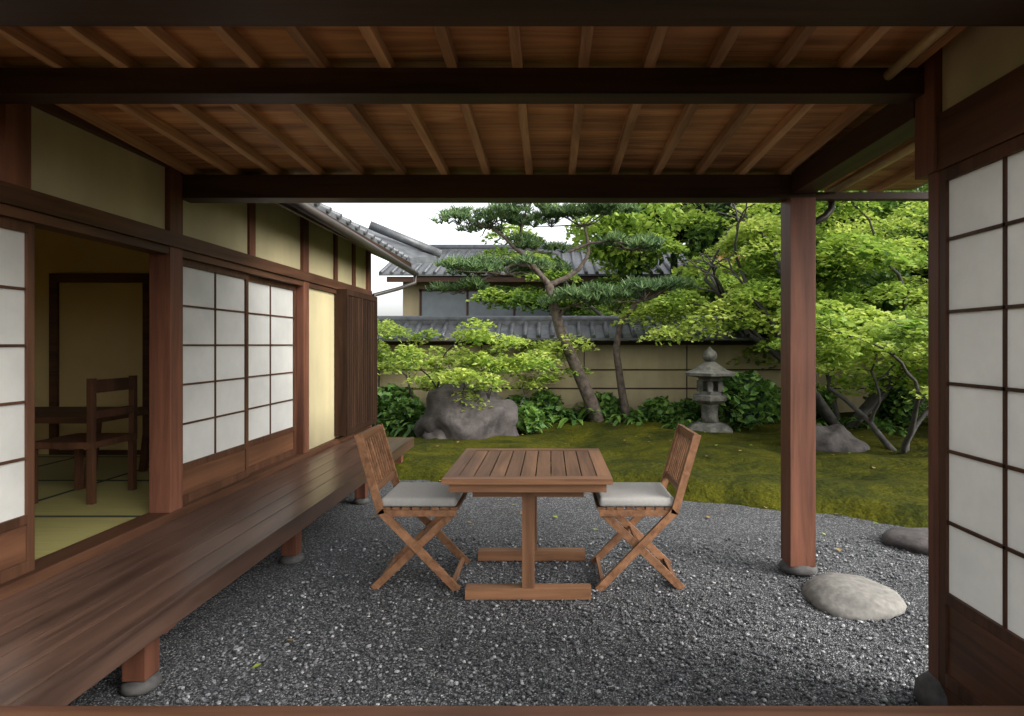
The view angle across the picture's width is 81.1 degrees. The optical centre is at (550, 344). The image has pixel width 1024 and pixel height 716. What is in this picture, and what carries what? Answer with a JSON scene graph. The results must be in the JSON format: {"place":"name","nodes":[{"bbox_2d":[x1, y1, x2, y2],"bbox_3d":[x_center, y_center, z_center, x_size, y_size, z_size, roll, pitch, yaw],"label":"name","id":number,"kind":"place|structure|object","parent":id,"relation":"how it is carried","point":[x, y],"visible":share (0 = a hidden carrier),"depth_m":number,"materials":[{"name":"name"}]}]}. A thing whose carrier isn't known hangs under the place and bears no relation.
{"place":"outdoors","nodes":[
{"label":"outdoors","id":0,"kind":"place"},
{"bbox_2d":[35,454,148,559],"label":"tatami floor","id":1,"kind":"structure","parent":0,"point":[53,534],"depth_m":3.70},
{"bbox_2d":[35,375,136,504],"bbox_3d":[-3.000,0.595,3.850,0.400,0.770,0.400,0,0,0],"label":"chair","id":2,"kind":"object","parent":1,"relation":"on","point":[91,440],"visible":0.91,"depth_m":3.77,"materials":[{"name":"brown wood"}]},
{"bbox_2d":[35,407,148,488],"bbox_3d":[-3.675,0.736,4.350,1.250,0.492,0.700,0,0,0],"label":"table","id":3,"kind":"object","parent":1,"relation":"on","point":[60,415],"visible":0.31,"depth_m":4.30,"materials":[{"name":"brown wood"}]},
{"bbox_2d":[35,455,148,516],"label":"tatami borders","id":4,"kind":"object","parent":1,"relation":"on","point":[73,490],"visible":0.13,"depth_m":3.91,"materials":[{"name":"fabric"}]},
{"bbox_2d":[49,273,148,454],"bbox_3d":[-3.600,0.175,5.314,1.700,1.610,0.028,0,0,0],"label":"door frame","id":5,"kind":"object","parent":1,"relation":"on","point":[55,279],"visible":0.49,"depth_m":5.30,"materials":[{"name":"brown wood"}]},
{"bbox_2d":[0,104,370,512],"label":"wooden posts","id":6,"kind":"object","parent":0,"point":[165,383],"visible":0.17,"depth_m":3.44,"materials":[{"name":"brown wood"}]},
{"bbox_2d":[0,104,371,600],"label":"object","id":7,"kind":"structure","parent":6,"relation":"attached to","point":[44,211],"depth_m":3.06,"materials":[{"name":"brown wood"}]},
{"bbox_2d":[31,106,365,448],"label":"plaster wall","id":8,"kind":"structure","parent":6,"relation":"attached to","point":[71,162],"depth_m":3.81,"materials":[{"name":"beige paint"}]},
{"bbox_2d":[67,480,927,705],"bbox_3d":[1.000,1.380,2.084,18.000,0.001,8.168,0,0,0],"label":"gravel court","id":9,"kind":"object","parent":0,"point":[188,640],"visible":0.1,"depth_m":2.95,"materials":[{"name":"grey gravel"}]},
{"bbox_2d":[119,672,161,696],"bbox_3d":[-1.645,1.354,2.400,0.143,0.059,0.150,0,0,0],"label":"foundation stone","id":10,"kind":"object","parent":9,"relation":"on","point":[135,689],"visible":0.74,"depth_m":2.35,"materials":[{"name":"stone"}]},
{"bbox_2d":[280,553,303,564],"bbox_3d":[-1.642,1.356,3.800,0.143,0.057,0.147,0,0,0],"label":"foundation stone","id":11,"kind":"object","parent":9,"relation":"on","point":[291,560],"visible":0.83,"depth_m":3.75,"materials":[{"name":"stone"}]},
{"bbox_2d":[0,437,413,705],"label":"wooden veranda","id":12,"kind":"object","parent":11,"relation":"on","point":[67,637],"depth_m":2.57,"materials":[{"name":"brown wood"}]},
{"bbox_2d":[247,174,411,267],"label":"house eave","id":13,"kind":"structure","parent":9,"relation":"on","point":[365,234],"depth_m":5.55,"materials":[{"name":"grey tile"}]},
{"bbox_2d":[0,216,34,583],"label":"screen","id":14,"kind":"object","parent":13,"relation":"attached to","point":[17,398],"visible":1,"depth_m":2.50,"materials":[{"name":"white paper"}]},
{"bbox_2d":[35,228,148,453],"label":"room walls","id":15,"kind":"structure","parent":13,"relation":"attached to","point":[100,330],"depth_m":5.33,"materials":[{"name":"beige paint"}]},
{"bbox_2d":[183,259,248,503],"bbox_3d":[-2.238,0.225,3.980,0.030,1.490,0.840,0,0,0],"label":"screen","id":16,"kind":"object","parent":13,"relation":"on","point":[215,378],"visible":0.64,"depth_m":3.97,"materials":[{"name":"white paper"}]},
{"bbox_2d":[249,275,295,473],"bbox_3d":[-2.272,0.225,4.835,0.030,1.490,0.930,0,0,0],"label":"screen","id":17,"kind":"object","parent":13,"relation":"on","point":[272,371],"visible":0.65,"depth_m":4.86,"materials":[{"name":"white paper"}]},
{"bbox_2d":[253,174,418,426],"bbox_3d":[-1.977,0.135,5.870,0.414,2.390,4.361,0,0,0],"label":"rain gutter","id":18,"kind":"object","parent":13,"relation":"attached to","point":[320,217],"visible":0.65,"depth_m":5.53,"materials":[{"name":"grey metal"}]},
{"bbox_2d":[334,289,376,435],"bbox_3d":[-2.153,0.185,6.665,0.134,1.510,1.070,0,0,0],"label":"shutter box","id":19,"kind":"object","parent":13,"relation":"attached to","point":[355,361],"visible":1,"depth_m":6.38,"materials":[{"name":"brown wood"}]},
{"bbox_2d":[937,64,1023,705],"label":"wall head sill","id":20,"kind":"structure","parent":13,"relation":"attached to","point":[989,116],"depth_m":2.01,"materials":[{"name":"brown wood"}]},
{"bbox_2d":[939,134,1023,705],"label":"screen","id":21,"kind":"object","parent":20,"relation":"on","point":[981,429],"visible":1,"depth_m":2.03,"materials":[{"name":"white paper"}]},
{"bbox_2d":[942,26,1023,111],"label":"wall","id":22,"kind":"structure","parent":20,"relation":"on","point":[975,59],"depth_m":2.06,"materials":[{"name":"beige paint"}]},
{"bbox_2d":[353,497,369,504],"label":"foundation stone","id":23,"kind":"object","parent":9,"relation":"on","point":[360,501],"visible":0.91,"depth_m":5.15,"materials":[{"name":"stone"}]},
{"bbox_2d":[354,423,469,590],"bbox_3d":[-0.803,0.947,3.560,0.595,0.896,0.432,0,0,0],"label":"folding chair","id":24,"kind":"object","parent":9,"relation":"on","point":[410,499],"visible":0.95,"depth_m":3.37,"materials":[{"name":"brown wood"}]},
{"bbox_2d":[442,448,612,599],"bbox_3d":[-0.120,1.038,3.560,0.890,0.675,0.920,0,0,0],"label":"garden table","id":25,"kind":"object","parent":9,"relation":"on","point":[503,472],"visible":1,"depth_m":3.22,"materials":[{"name":"brown wood"}]},
{"bbox_2d":[143,537,927,705],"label":"gravel pebbles","id":26,"kind":"object","parent":9,"relation":"on","point":[760,681],"visible":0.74,"depth_m":2.75,"materials":[{"name":"grey gravel"}]},
{"bbox_2d":[590,424,700,590],"bbox_3d":[0.548,0.947,3.560,0.595,0.896,0.432,0,0,0],"label":"folding chair","id":27,"kind":"object","parent":9,"relation":"on","point":[643,498],"visible":0.91,"depth_m":3.37,"materials":[{"name":"brown wood"}]},
{"bbox_2d":[778,559,817,575],"bbox_3d":[1.499,1.337,3.618,0.220,0.074,0.224,0,0,0],"label":"post base stone","id":28,"kind":"object","parent":9,"relation":"on","point":[783,565],"visible":0.68,"depth_m":3.54,"materials":[{"name":"stone"}]},
{"bbox_3d":[-0.075,-1.143,2.800,5.150,0.163,2.600,0,0,0],"label":"veranda","id":29,"kind":"object","parent":28,"relation":"on","visible":0},
{"bbox_2d":[0,0,1023,202],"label":"ceiling beams","id":30,"kind":"structure","parent":29,"relation":"attached to","point":[447,86],"depth_m":2.30,"materials":[{"name":"brown wood"}]},
{"bbox_2d":[0,26,966,191],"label":"rafters","id":31,"kind":"object","parent":30,"relation":"on","point":[853,54],"visible":0.39,"depth_m":2.74,"materials":[{"name":"brown wood"}]},
{"bbox_2d":[0,26,967,189],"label":"ceiling boards","id":32,"kind":"object","parent":31,"relation":"on","point":[550,128],"visible":0.25,"depth_m":2.79,"materials":[{"name":"brown wood"}]},
{"bbox_2d":[883,26,953,80],"bbox_3d":[1.300,-1.048,2.010,0.040,0.065,0.582,0,0,0],"label":"rafter","id":33,"kind":"object","parent":30,"relation":"attached to","point":[922,45],"visible":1,"depth_m":2.10,"materials":[{"name":"brown wood"}]},
{"bbox_2d":[824,138,914,192],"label":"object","id":34,"kind":"object","parent":29,"relation":"attached to","point":[898,153],"visible":0.38,"depth_m":3.12,"materials":[{"name":"brown wood"}]},
{"bbox_2d":[781,197,815,566],"bbox_3d":[1.500,0.224,3.620,0.150,2.192,0.150,0,0,0],"label":"veranda post","id":35,"kind":"object","parent":9,"relation":"on","point":[798,381],"visible":1,"depth_m":3.54,"materials":[{"name":"brown wood"}]},
{"bbox_2d":[816,201,834,224],"bbox_3d":[1.671,-0.818,3.690,0.182,0.205,0.064,0,0,0],"label":"gutter pipe","id":36,"kind":"object","parent":35,"relation":"attached to","point":[827,213],"visible":0.62,"depth_m":3.68,"materials":[{"name":"grey metal"}]},
{"bbox_2d":[792,100,914,193],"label":"roof beam","id":37,"kind":"structure","parent":35,"relation":"on","point":[886,128],"depth_m":2.83,"materials":[{"name":"brown wood"}]},
{"bbox_2d":[801,572,906,620],"bbox_3d":[1.623,1.340,3.227,0.480,0.123,0.503,0,0,0],"label":"step stone","id":38,"kind":"object","parent":9,"relation":"on","point":[849,596],"visible":0.98,"depth_m":3.10,"materials":[{"name":"grey stone"}]},
{"bbox_2d":[882,527,927,554],"bbox_3d":[2.605,1.341,4.099,0.555,0.116,0.504,0,0,-33],"label":"step stone","id":39,"kind":"object","parent":9,"relation":"on","point":[914,540],"visible":0.4,"depth_m":4.04,"materials":[{"name":"grey stone"}]},
{"bbox_2d":[914,671,947,705],"bbox_3d":[1.480,1.321,2.273,0.161,0.143,0.196,0,0,0],"label":"stone","id":40,"kind":"object","parent":9,"relation":"on","point":[928,690],"visible":0.46,"depth_m":2.24,"materials":[{"name":"stone"}]},
{"bbox_2d":[915,48,941,680],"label":"wooden post","id":41,"kind":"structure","parent":40,"relation":"on","point":[928,106],"depth_m":2.27,"materials":[{"name":"brown wood"}]},
{"bbox_2d":[322,203,684,315],"label":"sky","id":42,"kind":"structure","parent":0,"point":[411,220],"materials":[{"name":"white"}]},
{"bbox_2d":[0,706,1023,715],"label":"veranda edge","id":43,"kind":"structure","parent":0,"point":[511,710],"depth_m":1.60,"materials":[{"name":"brown wood"}]},
{"bbox_2d":[379,245,687,315],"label":"neighbour house","id":44,"kind":"structure","parent":0,"point":[418,300],"depth_m":16.59,"materials":[{"name":"paint"}]},
{"bbox_2d":[353,221,441,263],"bbox_3d":[-2.700,-1.629,8.327,2.300,1.097,0.655,0,0,0],"label":"hip roof","id":45,"kind":"object","parent":44,"relation":"attached to","point":[415,250],"visible":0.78,"depth_m":8.35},
{"bbox_2d":[376,412,927,527],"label":"moss ground","id":46,"kind":"structure","parent":0,"point":[891,488],"depth_m":6.31,"materials":[{"name":"green plant"}]},
{"bbox_2d":[422,429,446,438],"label":"garden rock","id":47,"kind":"object","parent":46,"relation":"on","point":[438,433],"visible":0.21,"depth_m":8.21,"materials":[{"name":"grey stone"}]},
{"bbox_2d":[414,382,519,439],"bbox_3d":[-1.203,1.039,8.727,1.572,1.019,1.081,0,0,-34],"label":"garden rock","id":48,"kind":"object","parent":46,"relation":"on","point":[446,416],"visible":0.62,"depth_m":8.33,"materials":[{"name":"grey stone"}]},
{"bbox_2d":[377,317,599,398],"bbox_3d":[-1.445,0.467,9.144,4.513,1.853,3.629,0,0,0],"label":"foliage","id":49,"kind":"object","parent":46,"relation":"on","point":[546,347],"visible":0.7,"depth_m":8.63,"materials":[{"name":"green plant"}]},
{"bbox_2d":[402,332,595,411],"bbox_3d":[-0.981,0.609,9.524,2.412,1.578,3.515,0,0,38],"label":"foliage","id":50,"kind":"object","parent":46,"relation":"on","point":[455,376],"visible":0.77,"depth_m":8.62,"materials":[{"name":"green plant"}]},
{"bbox_2d":[424,203,697,421],"bbox_3d":[0.142,-0.700,9.769,4.546,4.330,1.610,0,0,0],"label":"pine tree","id":51,"kind":"object","parent":46,"relation":"on","point":[478,266],"visible":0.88,"depth_m":9.70,"materials":[{"name":"green plant"}]},
{"bbox_2d":[252,423,876,667],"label":"fallen leaves","id":52,"kind":"object","parent":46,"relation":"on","point":[258,664],"visible":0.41,"depth_m":4.74,"materials":[{"name":"brown plant"}]},
{"bbox_2d":[377,402,927,436],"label":"plants","id":53,"kind":"object","parent":46,"relation":"on","point":[573,415],"visible":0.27,"depth_m":9.30,"materials":[{"name":"green plant"}]},
{"bbox_2d":[610,201,927,427],"bbox_3d":[5.371,-0.612,9.468,7.759,4.093,6.155,0,0,37],"label":"maple tree","id":54,"kind":"object","parent":46,"relation":"on","point":[755,231],"visible":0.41,"depth_m":8.90,"materials":[{"name":"green plant"}]},
{"bbox_2d":[716,250,742,262],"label":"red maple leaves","id":55,"kind":"object","parent":54,"relation":"on","point":[720,256],"visible":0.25,"depth_m":10.98,"materials":[{"name":"plant"}]},
{"bbox_2d":[720,190,927,389],"bbox_3d":[6.712,-0.801,9.711,6.548,4.454,7.529,0,0,44],"label":"maple tree","id":56,"kind":"object","parent":46,"relation":"on","point":[823,235],"visible":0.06,"depth_m":8.92,"materials":[{"name":"green plant"}]},
{"bbox_2d":[737,299,927,363],"bbox_3d":[6.091,-0.116,8.372,5.973,3.064,5.802,0,0,0],"label":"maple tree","id":57,"kind":"object","parent":46,"relation":"on","point":[907,306],"visible":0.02,"depth_m":9.75,"materials":[{"name":"green plant"}]},
{"bbox_2d":[816,424,870,451],"bbox_3d":[3.489,1.224,7.595,1.039,0.441,0.739,0,0,0],"label":"garden rock","id":58,"kind":"object","parent":46,"relation":"on","point":[836,438],"visible":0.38,"depth_m":7.34,"materials":[{"name":"grey stone"}]},
{"bbox_2d":[768,299,927,453],"bbox_3d":[4.837,0.409,6.915,4.687,2.000,3.124,0,0,-20],"label":"maple tree","id":59,"kind":"object","parent":46,"relation":"on","point":[912,343],"visible":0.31,"depth_m":6.76,"materials":[{"name":"green plant"}]},
{"bbox_2d":[377,370,927,433],"bbox_3d":[1.319,0.944,9.503,9.248,0.847,1.726,0,0,0],"label":"shrub","id":60,"kind":"object","parent":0,"point":[755,402],"visible":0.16,"depth_m":9.09,"materials":[{"name":"green plant"}]},
{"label":"earth ground","id":61,"kind":"structure","parent":0,"visible":0},
{"bbox_2d":[377,341,927,412],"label":"garden wall","id":62,"kind":"structure","parent":61,"relation":"on","point":[651,369],"depth_m":10.60,"materials":[{"name":"paint"}]},
{"bbox_2d":[377,316,924,340],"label":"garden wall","id":63,"kind":"structure","parent":62,"relation":"on","point":[596,328],"depth_m":10.54,"materials":[{"name":"grey tile"}]},
{"bbox_2d":[466,203,917,369],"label":"leaves","id":64,"kind":"object","parent":61,"relation":"on","point":[505,297],"visible":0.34,"depth_m":11.22,"materials":[{"name":"green plant"}]},
{"bbox_2d":[685,346,735,432],"bbox_3d":[2.360,0.715,8.850,0.783,1.370,0.800,0,0,0],"label":"stone lantern","id":65,"kind":"object","parent":61,"relation":"on","point":[709,397],"visible":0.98,"depth_m":8.70,"materials":[{"name":"grey stone"}]},
{"bbox_2d":[564,183,927,315],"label":"trees","id":66,"kind":"object","parent":61,"relation":"on","point":[682,231],"visible":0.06,"depth_m":13.14,"materials":[{"name":"green plant"}]}
]}

